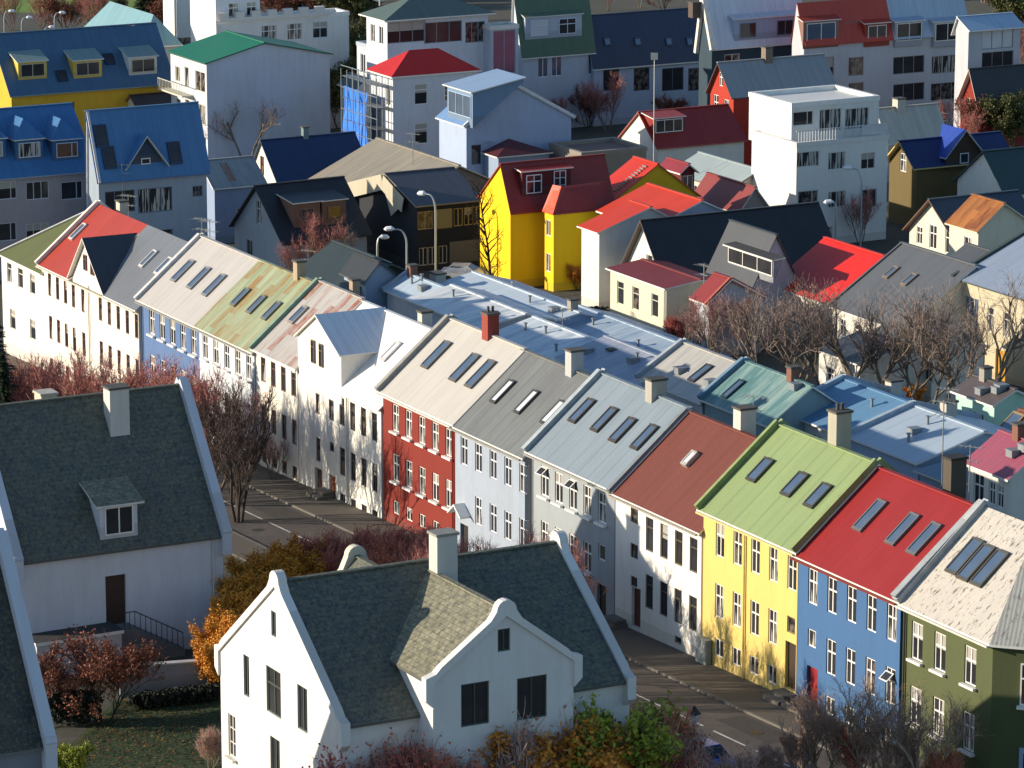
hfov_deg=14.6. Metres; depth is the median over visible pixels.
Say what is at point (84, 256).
window
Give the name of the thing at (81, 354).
bare tree
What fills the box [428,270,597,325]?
shed
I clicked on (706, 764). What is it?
shrub
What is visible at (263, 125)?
bare tree
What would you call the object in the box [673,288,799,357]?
bare tree
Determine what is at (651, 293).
house
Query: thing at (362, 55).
window
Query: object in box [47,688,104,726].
hedge
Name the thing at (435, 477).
window
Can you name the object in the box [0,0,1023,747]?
ground
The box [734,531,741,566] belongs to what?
window
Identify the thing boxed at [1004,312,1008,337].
window
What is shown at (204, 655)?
bush
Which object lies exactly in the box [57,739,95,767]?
bush
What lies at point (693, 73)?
window
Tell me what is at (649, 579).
window
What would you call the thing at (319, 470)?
door
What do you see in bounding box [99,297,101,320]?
window
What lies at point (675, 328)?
bush
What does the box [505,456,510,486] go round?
window
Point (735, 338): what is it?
bare tree
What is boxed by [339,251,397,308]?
house
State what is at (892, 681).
window
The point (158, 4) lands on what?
bare tree
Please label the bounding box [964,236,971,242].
window
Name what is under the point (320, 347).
window
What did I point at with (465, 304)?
roof
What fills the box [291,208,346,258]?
bare tree
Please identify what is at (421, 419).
window
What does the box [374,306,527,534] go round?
terraced house
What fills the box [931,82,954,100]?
window
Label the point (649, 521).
window
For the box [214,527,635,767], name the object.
gabled house
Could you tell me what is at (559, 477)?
window
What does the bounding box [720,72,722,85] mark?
window
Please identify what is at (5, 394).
spruce
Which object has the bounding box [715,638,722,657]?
window
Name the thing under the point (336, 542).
shrub
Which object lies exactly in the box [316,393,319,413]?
window
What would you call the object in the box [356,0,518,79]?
apartment block
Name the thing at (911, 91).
window
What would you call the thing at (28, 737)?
gabled house
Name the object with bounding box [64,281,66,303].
window
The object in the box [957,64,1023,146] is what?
house
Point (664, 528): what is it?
window
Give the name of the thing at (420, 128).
window
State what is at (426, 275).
backyard asphalt
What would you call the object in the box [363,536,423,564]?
shrub
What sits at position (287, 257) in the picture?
bush
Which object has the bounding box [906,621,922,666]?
window
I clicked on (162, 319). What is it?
window
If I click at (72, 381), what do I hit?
bare tree
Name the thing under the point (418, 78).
house
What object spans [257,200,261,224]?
window
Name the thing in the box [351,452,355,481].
window
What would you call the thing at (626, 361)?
shed
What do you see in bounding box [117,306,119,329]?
window
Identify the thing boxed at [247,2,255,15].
window
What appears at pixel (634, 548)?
window
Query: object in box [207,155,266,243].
house
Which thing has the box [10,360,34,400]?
bare tree
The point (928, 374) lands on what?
window
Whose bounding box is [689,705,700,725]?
street lamp
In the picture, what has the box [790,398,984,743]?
terraced house
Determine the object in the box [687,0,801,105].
house
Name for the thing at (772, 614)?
window
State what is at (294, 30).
window
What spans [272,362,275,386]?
window
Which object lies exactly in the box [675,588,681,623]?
window
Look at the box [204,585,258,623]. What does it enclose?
bush
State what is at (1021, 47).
bare tree
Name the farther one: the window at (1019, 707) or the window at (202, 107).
the window at (202, 107)
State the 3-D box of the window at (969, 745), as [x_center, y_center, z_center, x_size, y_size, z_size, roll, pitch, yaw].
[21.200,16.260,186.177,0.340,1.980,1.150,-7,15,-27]
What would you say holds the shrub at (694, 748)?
on the ground at (70, 734)
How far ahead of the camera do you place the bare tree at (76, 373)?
251.07 m
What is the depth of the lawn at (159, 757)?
195.78 m
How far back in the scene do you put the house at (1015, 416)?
242.35 m
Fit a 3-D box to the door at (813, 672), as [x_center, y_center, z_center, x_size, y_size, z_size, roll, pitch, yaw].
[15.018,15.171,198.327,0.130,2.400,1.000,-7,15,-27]
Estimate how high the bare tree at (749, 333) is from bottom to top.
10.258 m
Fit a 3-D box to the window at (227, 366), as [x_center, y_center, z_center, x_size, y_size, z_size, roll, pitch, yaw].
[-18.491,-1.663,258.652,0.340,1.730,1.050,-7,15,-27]
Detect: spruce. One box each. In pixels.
[0,318,17,396]
[0,352,18,402]
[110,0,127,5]
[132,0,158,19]
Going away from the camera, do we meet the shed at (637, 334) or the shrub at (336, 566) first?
the shrub at (336, 566)
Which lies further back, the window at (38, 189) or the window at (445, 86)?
the window at (445, 86)
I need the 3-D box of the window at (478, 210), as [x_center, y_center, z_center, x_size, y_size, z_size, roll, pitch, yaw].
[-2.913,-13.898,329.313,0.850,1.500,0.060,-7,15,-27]
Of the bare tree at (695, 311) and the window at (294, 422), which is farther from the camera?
the bare tree at (695, 311)
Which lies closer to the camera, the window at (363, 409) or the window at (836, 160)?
the window at (363, 409)
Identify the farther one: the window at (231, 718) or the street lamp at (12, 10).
the street lamp at (12, 10)
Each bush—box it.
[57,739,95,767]
[187,605,240,647]
[189,628,225,683]
[203,615,236,637]
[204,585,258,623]
[209,565,269,601]
[224,545,300,579]
[225,592,256,619]
[247,567,300,593]
[248,532,318,572]
[266,538,329,575]
[275,238,307,270]
[566,263,580,289]
[663,315,690,338]
[902,382,926,400]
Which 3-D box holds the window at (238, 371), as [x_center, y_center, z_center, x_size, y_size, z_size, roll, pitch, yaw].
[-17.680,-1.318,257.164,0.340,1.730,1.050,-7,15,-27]
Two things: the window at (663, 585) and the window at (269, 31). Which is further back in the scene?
the window at (269, 31)
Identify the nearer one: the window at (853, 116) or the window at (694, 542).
the window at (694, 542)
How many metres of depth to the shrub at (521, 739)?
170.35 m
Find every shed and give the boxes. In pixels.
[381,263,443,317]
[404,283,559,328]
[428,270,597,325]
[499,308,597,361]
[554,335,657,386]
[567,305,732,357]
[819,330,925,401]
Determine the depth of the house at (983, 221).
307.89 m
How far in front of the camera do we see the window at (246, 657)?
177.32 m
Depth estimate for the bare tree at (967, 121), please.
389.65 m
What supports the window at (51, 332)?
in the terraced house at (98, 267)
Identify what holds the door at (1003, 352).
in the house at (988, 276)
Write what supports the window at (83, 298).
in the terraced house at (98, 267)
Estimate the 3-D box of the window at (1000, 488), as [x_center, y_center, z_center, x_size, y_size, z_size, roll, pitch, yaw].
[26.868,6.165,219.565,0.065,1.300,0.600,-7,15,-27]
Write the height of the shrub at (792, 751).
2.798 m
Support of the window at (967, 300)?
in the house at (988, 276)
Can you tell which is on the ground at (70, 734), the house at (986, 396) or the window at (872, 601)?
the house at (986, 396)
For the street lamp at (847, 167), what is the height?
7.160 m
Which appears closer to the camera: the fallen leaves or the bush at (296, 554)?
the fallen leaves
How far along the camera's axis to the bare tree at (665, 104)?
409.80 m
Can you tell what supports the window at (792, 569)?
in the terraced house at (773, 499)
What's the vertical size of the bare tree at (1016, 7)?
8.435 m
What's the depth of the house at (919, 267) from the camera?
285.48 m
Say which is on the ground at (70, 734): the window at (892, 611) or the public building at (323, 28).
the public building at (323, 28)
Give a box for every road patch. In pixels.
[251,503,310,521]
[629,701,651,711]
[717,715,788,743]
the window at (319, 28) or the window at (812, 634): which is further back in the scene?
the window at (319, 28)
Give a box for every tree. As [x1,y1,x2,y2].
[0,0,23,30]
[5,348,90,401]
[6,348,67,399]
[10,343,116,400]
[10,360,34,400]
[27,0,60,29]
[35,0,86,27]
[37,634,110,703]
[46,353,137,395]
[53,376,118,395]
[54,624,169,721]
[56,349,156,395]
[74,0,102,25]
[87,363,207,399]
[95,0,131,12]
[122,350,201,387]
[136,0,186,43]
[144,355,228,442]
[151,365,227,449]
[156,369,278,492]
[194,374,280,522]
[201,98,284,155]
[256,432,288,478]
[260,0,302,12]
[281,0,310,10]
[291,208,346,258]
[301,0,355,22]
[312,0,383,27]
[330,56,356,127]
[334,226,356,246]
[349,11,366,67]
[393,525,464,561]
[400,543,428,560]
[462,177,506,275]
[549,95,568,108]
[568,83,610,127]
[575,70,626,131]
[642,0,670,8]
[650,92,689,108]
[671,292,734,347]
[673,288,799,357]
[700,277,852,378]
[722,294,754,356]
[745,273,856,382]
[761,282,919,385]
[769,680,855,767]
[776,277,962,384]
[815,671,922,767]
[827,294,967,398]
[839,187,882,243]
[860,296,982,403]
[873,676,991,767]
[881,268,1023,395]
[913,287,1006,397]
[937,99,953,124]
[947,90,1000,130]
[951,98,988,132]
[978,83,1023,146]
[983,0,1023,45]
[1019,19,1023,63]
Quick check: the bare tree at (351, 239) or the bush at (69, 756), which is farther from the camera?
the bare tree at (351, 239)
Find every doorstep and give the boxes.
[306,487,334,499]
[603,614,627,629]
[761,688,796,705]
[781,697,816,714]
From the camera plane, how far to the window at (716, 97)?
379.53 m
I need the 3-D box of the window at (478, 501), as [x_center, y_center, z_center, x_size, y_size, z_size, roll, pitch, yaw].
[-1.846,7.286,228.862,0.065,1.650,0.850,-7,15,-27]
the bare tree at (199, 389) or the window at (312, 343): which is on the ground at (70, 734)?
the bare tree at (199, 389)
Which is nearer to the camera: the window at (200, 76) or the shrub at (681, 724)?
the shrub at (681, 724)
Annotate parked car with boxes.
[441,263,488,279]
[702,737,734,764]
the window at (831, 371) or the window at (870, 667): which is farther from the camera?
the window at (831, 371)
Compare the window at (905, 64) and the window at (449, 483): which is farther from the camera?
the window at (905, 64)
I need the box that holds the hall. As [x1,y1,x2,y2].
[308,133,489,190]
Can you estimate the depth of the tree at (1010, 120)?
388.11 m
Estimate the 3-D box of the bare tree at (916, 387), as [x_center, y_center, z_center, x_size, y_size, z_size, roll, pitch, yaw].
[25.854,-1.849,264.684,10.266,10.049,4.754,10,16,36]
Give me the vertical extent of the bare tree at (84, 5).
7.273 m
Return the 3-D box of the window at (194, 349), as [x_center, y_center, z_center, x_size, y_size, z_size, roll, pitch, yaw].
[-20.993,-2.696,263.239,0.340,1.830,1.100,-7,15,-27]
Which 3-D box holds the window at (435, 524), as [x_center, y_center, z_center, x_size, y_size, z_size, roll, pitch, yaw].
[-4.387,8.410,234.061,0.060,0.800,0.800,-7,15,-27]
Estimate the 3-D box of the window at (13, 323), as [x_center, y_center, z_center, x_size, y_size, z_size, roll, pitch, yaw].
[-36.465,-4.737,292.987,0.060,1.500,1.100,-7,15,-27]
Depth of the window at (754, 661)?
203.20 m
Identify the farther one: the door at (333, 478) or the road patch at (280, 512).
the door at (333, 478)
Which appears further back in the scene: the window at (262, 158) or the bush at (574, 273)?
the window at (262, 158)
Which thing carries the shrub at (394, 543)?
on the ground at (70, 734)
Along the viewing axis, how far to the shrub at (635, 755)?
172.22 m
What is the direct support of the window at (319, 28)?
in the public building at (323, 28)
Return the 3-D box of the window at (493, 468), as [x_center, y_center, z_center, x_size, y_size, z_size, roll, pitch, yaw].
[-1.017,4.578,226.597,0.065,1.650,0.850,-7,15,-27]
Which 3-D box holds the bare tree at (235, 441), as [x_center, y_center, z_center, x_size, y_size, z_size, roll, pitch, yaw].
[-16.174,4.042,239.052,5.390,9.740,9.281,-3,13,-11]
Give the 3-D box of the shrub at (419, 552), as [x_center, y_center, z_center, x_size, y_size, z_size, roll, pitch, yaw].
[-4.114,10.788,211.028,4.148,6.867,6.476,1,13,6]
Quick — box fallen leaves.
[76,698,220,767]
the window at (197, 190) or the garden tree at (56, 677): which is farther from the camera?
the window at (197, 190)
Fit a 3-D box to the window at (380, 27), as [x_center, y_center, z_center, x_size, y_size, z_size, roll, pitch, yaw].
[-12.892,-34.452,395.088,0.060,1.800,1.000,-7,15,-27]
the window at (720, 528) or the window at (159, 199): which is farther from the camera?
the window at (159, 199)
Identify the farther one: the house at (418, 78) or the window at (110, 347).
the house at (418, 78)
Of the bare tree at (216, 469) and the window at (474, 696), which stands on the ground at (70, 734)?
the bare tree at (216, 469)
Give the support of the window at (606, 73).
in the house at (627, 43)
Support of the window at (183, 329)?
in the terraced house at (187, 287)
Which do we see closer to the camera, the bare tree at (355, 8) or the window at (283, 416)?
the window at (283, 416)
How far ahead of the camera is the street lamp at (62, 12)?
485.74 m
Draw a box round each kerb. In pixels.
[17,380,871,767]
[232,530,269,549]
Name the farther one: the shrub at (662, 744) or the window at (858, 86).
the window at (858, 86)
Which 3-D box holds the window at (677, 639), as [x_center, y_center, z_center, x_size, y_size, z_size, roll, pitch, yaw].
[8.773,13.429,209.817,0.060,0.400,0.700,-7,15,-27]
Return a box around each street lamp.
[3,9,14,31]
[21,16,32,30]
[54,11,65,28]
[176,0,177,38]
[376,234,388,255]
[384,226,407,269]
[417,191,436,269]
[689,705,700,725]
[823,199,836,238]
[842,165,862,246]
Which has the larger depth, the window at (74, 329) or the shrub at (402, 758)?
the window at (74, 329)
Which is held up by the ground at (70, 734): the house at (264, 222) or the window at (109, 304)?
the house at (264, 222)
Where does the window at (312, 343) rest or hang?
in the terraced house at (348, 361)
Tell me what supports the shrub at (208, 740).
on the lawn at (159, 757)
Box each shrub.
[193,725,221,767]
[294,533,343,559]
[300,520,374,571]
[301,737,429,767]
[308,743,390,767]
[321,540,376,570]
[326,527,385,557]
[345,727,478,767]
[354,518,415,557]
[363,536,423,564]
[367,523,441,560]
[369,754,484,767]
[379,729,476,767]
[380,733,502,767]
[390,549,422,561]
[404,524,471,552]
[427,749,515,767]
[458,533,533,552]
[477,708,613,767]
[485,524,539,548]
[486,731,559,767]
[491,698,582,767]
[511,529,581,561]
[519,528,610,600]
[531,718,640,767]
[563,689,694,767]
[565,695,683,767]
[608,698,706,767]
[620,716,707,767]
[660,751,702,767]
[663,718,704,767]
[674,741,761,767]
[676,724,725,767]
[748,742,787,767]
[778,727,817,767]
[827,728,881,767]
[879,732,925,767]
[922,744,967,767]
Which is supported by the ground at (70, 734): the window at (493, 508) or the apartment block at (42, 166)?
the apartment block at (42, 166)
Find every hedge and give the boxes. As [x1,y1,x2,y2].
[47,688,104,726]
[126,682,220,709]
[588,305,608,310]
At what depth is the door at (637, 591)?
213.62 m
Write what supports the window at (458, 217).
in the house at (395, 200)
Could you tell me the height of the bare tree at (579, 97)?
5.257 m
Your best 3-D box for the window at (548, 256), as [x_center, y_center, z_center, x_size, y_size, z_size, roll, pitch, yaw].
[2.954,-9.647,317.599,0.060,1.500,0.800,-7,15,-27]
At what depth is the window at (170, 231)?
326.45 m
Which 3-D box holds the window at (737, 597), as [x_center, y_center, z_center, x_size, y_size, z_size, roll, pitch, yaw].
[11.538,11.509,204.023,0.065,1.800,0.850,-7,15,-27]
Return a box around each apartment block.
[0,102,84,280]
[84,101,210,241]
[157,30,332,158]
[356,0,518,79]
[748,84,888,242]
[790,0,1023,127]
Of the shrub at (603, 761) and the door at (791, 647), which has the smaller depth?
the shrub at (603, 761)
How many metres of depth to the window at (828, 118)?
337.31 m
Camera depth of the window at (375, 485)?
240.83 m
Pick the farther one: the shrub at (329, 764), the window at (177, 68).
the window at (177, 68)
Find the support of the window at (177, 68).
in the apartment block at (210, 74)
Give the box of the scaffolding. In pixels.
[340,65,388,146]
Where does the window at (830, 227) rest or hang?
in the apartment block at (808, 143)
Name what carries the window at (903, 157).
in the house at (921, 170)
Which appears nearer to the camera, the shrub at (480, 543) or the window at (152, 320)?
the shrub at (480, 543)
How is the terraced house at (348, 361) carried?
on the ground at (70, 734)
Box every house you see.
[0,22,170,135]
[0,211,135,368]
[0,376,231,660]
[0,528,57,767]
[34,194,219,388]
[84,1,182,65]
[126,92,170,106]
[133,217,260,384]
[193,259,312,459]
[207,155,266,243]
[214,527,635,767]
[228,176,372,271]
[248,277,365,481]
[254,126,360,182]
[292,300,433,518]
[299,240,423,290]
[337,72,369,142]
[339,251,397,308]
[348,166,479,270]
[365,48,481,156]
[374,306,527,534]
[435,69,575,174]
[447,347,589,551]
[477,153,701,291]
[480,139,552,177]
[511,0,595,127]
[521,368,692,614]
[577,182,724,309]
[590,7,698,126]
[605,258,711,341]
[606,394,766,656]
[618,103,747,164]
[621,201,831,338]
[634,338,736,414]
[685,151,752,190]
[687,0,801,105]
[689,271,767,355]
[694,402,898,693]
[695,172,768,209]
[696,356,836,435]
[705,45,836,165]
[783,236,884,344]
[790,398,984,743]
[801,374,913,440]
[826,241,979,338]
[851,386,1011,480]
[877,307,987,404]
[879,96,948,181]
[887,124,1009,225]
[892,498,1023,767]
[902,189,1023,254]
[913,455,969,499]
[944,193,1023,255]
[950,230,1023,387]
[950,365,1023,425]
[951,242,991,261]
[953,146,1023,197]
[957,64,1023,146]
[967,421,1023,520]
[999,407,1023,429]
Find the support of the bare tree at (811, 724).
on the ground at (70, 734)
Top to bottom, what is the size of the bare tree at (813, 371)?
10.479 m
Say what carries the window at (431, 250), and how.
in the house at (395, 200)
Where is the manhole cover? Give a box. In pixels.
[749,731,763,734]
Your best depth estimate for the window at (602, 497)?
215.77 m
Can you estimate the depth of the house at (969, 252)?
292.17 m
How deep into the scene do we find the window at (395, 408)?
237.39 m
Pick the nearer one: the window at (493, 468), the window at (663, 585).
the window at (663, 585)
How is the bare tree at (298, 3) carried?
on the ground at (70, 734)
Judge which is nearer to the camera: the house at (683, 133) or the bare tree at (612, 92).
the house at (683, 133)
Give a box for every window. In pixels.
[0,180,16,199]
[0,222,16,240]
[8,263,11,282]
[11,309,15,329]
[18,267,22,288]
[26,180,48,199]
[26,222,48,237]
[31,274,34,294]
[31,319,35,340]
[49,274,51,295]
[50,316,52,338]
[56,277,58,299]
[58,320,60,342]
[61,181,82,199]
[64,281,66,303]
[65,323,67,346]
[72,285,74,307]
[73,327,75,350]
[82,289,84,311]
[83,254,86,270]
[83,332,85,355]
[90,263,93,275]
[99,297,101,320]
[100,341,102,363]
[105,189,134,211]
[108,302,110,324]
[109,345,111,368]
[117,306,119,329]
[118,350,120,372]
[126,310,128,333]
[127,354,129,375]
[135,314,137,337]
[138,186,171,213]
[146,310,154,337]
[148,355,155,379]
[156,315,165,342]
[161,229,172,234]
[167,320,175,347]
[176,66,179,81]
[177,325,186,352]
[185,67,188,86]
[188,330,196,357]
[192,185,201,196]
[196,70,204,92]
[199,104,205,124]
[199,335,208,362]
[210,340,218,367]
[221,345,229,372]
[223,713,236,763]
[229,3,237,16]
[231,350,240,377]
[242,355,251,383]
[245,655,248,696]
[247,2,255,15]
[247,239,251,254]
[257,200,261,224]
[261,25,275,38]
[261,156,263,174]
[262,357,265,381]
[267,665,280,717]
[271,736,279,767]
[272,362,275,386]
[272,410,275,434]
[272,611,275,636]
[273,455,276,468]
[282,366,285,391]
[282,414,286,439]
[283,461,286,473]
[287,23,301,39]
[292,372,295,396]
[292,419,296,444]
[293,466,296,478]
[298,684,307,732]
[310,339,314,363]
[313,21,327,37]
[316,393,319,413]
[317,438,319,460]
[318,343,322,367]
[330,399,333,420]
[330,442,333,451]
[340,398,344,425]
[341,447,344,475]
[351,402,354,430]
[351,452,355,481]
[361,53,364,72]
[362,407,365,435]
[362,458,366,486]
[371,23,374,41]
[373,412,376,441]
[373,463,377,492]
[379,26,382,43]
[387,20,424,43]
[387,88,389,104]
[388,404,399,435]
[389,454,399,485]
[394,501,398,514]
[401,410,412,441]
[402,460,412,491]
[407,507,411,521]
[414,83,426,104]
[415,123,427,143]
[415,416,425,447]
[415,466,425,498]
[418,211,432,229]
[419,247,427,265]
[420,514,424,526]
[424,20,461,43]
[428,247,434,264]
[428,422,438,454]
[428,473,439,505]
[433,520,438,528]
[439,245,446,263]
[441,428,450,460]
[442,480,451,510]
[445,86,446,100]
[454,208,462,225]
[461,681,488,726]
[462,437,466,465]
[464,207,471,224]
[465,21,484,42]
[471,144,480,164]
[473,206,479,224]
[476,443,481,472]
[476,497,481,525]
[490,450,496,479]
[491,504,496,533]
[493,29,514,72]
[498,628,509,651]
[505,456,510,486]
[505,511,510,540]
[517,674,545,720]
[520,463,527,492]
[520,518,527,543]
[537,466,548,500]
[538,58,547,77]
[542,521,548,541]
[546,253,550,271]
[547,220,550,235]
[550,472,563,507]
[552,57,561,75]
[565,478,577,514]
[570,534,576,559]
[579,485,591,520]
[581,541,591,576]
[588,55,590,73]
[593,492,606,527]
[599,544,604,560]
[603,69,618,90]
[618,281,623,304]
[631,543,637,559]
[632,508,637,523]
[632,576,636,587]
[633,286,638,310]
[634,67,648,90]
[646,574,652,609]
[647,517,652,551]
[652,293,657,317]
[661,523,667,559]
[661,581,666,616]
[662,67,682,90]
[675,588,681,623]
[675,635,680,644]
[676,530,682,565]
[683,175,692,188]
[688,68,698,90]
[690,537,697,572]
[690,595,696,631]
[714,94,718,103]
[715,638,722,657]
[716,583,723,618]
[717,523,723,557]
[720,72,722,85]
[725,54,739,60]
[733,592,740,627]
[733,647,740,666]
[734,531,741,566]
[750,655,757,675]
[751,600,758,636]
[752,539,759,574]
[768,664,775,684]
[769,608,776,645]
[770,547,777,582]
[788,555,796,591]
[788,616,794,633]
[793,111,812,125]
[797,151,818,167]
[798,190,817,202]
[809,568,817,605]
[809,629,815,647]
[819,108,840,131]
[826,57,833,73]
[826,696,834,714]
[827,366,834,380]
[827,639,835,675]
[828,151,844,169]
[828,190,844,207]
[828,226,832,237]
[828,577,836,614]
[840,318,845,336]
[845,107,868,129]
[846,648,854,685]
[848,57,862,75]
[848,585,856,623]
[849,82,862,90]
[861,152,874,168]
[862,188,876,207]
[866,657,874,695]
[867,594,876,632]
[886,667,894,703]
[887,603,896,641]
[893,55,923,74]
[893,82,923,100]
[900,153,905,171]
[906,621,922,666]
[906,686,921,728]
[917,226,921,243]
[926,361,933,382]
[928,696,944,742]
[929,631,945,676]
[930,224,936,248]
[931,55,954,73]
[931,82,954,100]
[945,230,948,252]
[957,711,974,757]
[959,645,976,691]
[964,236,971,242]
[965,295,978,325]
[974,473,983,502]
[981,29,1012,49]
[982,50,1012,66]
[988,307,993,332]
[989,481,994,504]
[998,484,1003,507]
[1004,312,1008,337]
[1016,663,1023,709]
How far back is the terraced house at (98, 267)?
278.91 m
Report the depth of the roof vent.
268.15 m
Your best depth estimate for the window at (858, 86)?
404.00 m
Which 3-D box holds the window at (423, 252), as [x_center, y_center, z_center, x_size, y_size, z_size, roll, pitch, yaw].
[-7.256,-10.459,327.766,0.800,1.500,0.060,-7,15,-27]
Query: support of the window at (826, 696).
in the terraced house at (871, 548)
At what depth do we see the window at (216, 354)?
260.27 m
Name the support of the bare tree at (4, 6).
on the ground at (70, 734)
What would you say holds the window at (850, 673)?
in the terraced house at (871, 548)
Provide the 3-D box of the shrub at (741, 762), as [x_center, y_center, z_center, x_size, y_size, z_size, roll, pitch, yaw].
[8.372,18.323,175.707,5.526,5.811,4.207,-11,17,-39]
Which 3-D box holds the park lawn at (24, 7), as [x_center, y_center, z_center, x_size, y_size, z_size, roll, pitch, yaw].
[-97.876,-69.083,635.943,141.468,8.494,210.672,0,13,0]
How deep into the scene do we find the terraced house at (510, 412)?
227.22 m
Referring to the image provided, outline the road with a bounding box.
[13,395,863,767]
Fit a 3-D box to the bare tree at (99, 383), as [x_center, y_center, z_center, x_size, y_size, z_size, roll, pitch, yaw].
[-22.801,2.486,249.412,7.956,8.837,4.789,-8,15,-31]
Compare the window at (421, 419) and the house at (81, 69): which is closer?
the window at (421, 419)
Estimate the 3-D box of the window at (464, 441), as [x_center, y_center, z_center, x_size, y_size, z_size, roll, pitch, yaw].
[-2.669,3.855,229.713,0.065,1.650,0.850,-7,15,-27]
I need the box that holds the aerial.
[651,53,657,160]
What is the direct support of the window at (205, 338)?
in the terraced house at (244, 311)
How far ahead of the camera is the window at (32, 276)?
288.73 m
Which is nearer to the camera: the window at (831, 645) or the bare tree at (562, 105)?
the window at (831, 645)
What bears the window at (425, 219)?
in the house at (395, 200)
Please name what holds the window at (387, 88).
in the house at (418, 78)
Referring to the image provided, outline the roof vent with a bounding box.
[605,347,616,351]
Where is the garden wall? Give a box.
[119,659,218,697]
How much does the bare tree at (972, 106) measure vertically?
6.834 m
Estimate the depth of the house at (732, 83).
379.15 m
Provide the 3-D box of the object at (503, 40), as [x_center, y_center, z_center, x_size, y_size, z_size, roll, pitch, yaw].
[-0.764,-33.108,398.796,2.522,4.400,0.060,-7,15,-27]
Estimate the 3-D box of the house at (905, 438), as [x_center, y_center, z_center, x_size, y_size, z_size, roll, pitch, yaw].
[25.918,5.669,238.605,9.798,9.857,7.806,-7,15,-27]
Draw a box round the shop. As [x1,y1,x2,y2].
[549,137,646,175]
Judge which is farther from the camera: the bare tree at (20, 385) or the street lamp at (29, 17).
the street lamp at (29, 17)
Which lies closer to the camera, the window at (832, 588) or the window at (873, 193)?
the window at (832, 588)
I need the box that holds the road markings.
[223,500,788,765]
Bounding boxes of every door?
[105,574,125,623]
[318,468,321,487]
[332,476,335,496]
[463,524,467,548]
[600,584,605,614]
[634,588,640,626]
[788,642,795,689]
[809,666,817,701]
[997,350,1005,380]
[1019,748,1023,767]
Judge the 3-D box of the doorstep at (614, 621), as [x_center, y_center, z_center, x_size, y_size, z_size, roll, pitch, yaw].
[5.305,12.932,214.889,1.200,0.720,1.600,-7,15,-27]
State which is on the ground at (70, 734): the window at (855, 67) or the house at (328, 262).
the house at (328, 262)
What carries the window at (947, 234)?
in the house at (926, 226)
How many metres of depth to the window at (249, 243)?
330.22 m
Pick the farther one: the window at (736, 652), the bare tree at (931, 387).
the bare tree at (931, 387)
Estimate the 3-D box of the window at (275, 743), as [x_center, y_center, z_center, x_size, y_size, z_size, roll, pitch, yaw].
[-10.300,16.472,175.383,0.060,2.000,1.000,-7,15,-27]
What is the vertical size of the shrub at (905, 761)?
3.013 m
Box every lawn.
[0,0,152,12]
[71,696,221,767]
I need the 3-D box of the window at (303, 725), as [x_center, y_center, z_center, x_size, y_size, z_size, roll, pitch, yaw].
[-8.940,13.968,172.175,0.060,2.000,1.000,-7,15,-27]
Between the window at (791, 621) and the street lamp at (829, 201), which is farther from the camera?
the street lamp at (829, 201)
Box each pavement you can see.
[0,348,929,767]
[232,532,269,562]
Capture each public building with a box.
[60,0,190,37]
[190,0,385,128]
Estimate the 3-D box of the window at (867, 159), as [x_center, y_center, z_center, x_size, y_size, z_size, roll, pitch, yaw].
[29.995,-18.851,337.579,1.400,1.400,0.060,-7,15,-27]
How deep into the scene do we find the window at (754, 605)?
202.60 m
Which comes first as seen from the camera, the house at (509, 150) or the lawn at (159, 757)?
the lawn at (159, 757)
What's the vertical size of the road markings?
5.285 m
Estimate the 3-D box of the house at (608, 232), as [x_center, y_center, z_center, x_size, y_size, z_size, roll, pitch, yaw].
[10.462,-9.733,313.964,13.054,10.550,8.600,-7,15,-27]
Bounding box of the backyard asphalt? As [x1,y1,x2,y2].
[403,268,430,279]
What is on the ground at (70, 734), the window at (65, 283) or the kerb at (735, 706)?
the kerb at (735, 706)
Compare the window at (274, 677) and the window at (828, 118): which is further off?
the window at (828, 118)
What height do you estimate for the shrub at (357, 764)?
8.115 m
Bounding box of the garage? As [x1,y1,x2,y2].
[32,621,123,675]
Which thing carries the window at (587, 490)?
in the terraced house at (591, 438)
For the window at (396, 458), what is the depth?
238.08 m
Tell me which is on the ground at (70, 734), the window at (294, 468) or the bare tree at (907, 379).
the bare tree at (907, 379)
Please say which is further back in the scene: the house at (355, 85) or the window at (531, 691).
the house at (355, 85)
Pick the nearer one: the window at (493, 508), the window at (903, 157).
the window at (493, 508)
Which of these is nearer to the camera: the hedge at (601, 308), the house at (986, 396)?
the house at (986, 396)
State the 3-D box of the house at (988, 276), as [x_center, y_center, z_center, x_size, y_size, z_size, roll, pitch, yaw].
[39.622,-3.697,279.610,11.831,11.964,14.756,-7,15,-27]
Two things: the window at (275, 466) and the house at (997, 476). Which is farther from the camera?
the window at (275, 466)
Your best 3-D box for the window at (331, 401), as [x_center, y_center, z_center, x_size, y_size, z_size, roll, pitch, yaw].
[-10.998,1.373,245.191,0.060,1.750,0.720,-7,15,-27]
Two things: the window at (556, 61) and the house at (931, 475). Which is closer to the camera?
the house at (931, 475)
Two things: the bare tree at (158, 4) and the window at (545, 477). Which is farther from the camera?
the bare tree at (158, 4)
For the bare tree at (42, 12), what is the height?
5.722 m
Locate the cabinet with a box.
[695,635,711,664]
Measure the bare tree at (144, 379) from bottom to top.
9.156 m
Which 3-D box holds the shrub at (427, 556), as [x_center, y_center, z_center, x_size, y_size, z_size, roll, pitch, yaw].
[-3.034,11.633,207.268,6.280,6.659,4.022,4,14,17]
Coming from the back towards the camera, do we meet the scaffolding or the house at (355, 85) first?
the house at (355, 85)
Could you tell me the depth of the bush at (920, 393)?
268.36 m
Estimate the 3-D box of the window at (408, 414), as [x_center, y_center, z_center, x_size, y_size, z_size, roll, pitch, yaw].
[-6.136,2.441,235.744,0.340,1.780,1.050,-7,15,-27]
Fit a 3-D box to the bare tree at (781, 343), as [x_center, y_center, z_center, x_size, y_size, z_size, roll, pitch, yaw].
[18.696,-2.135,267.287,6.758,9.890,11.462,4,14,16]

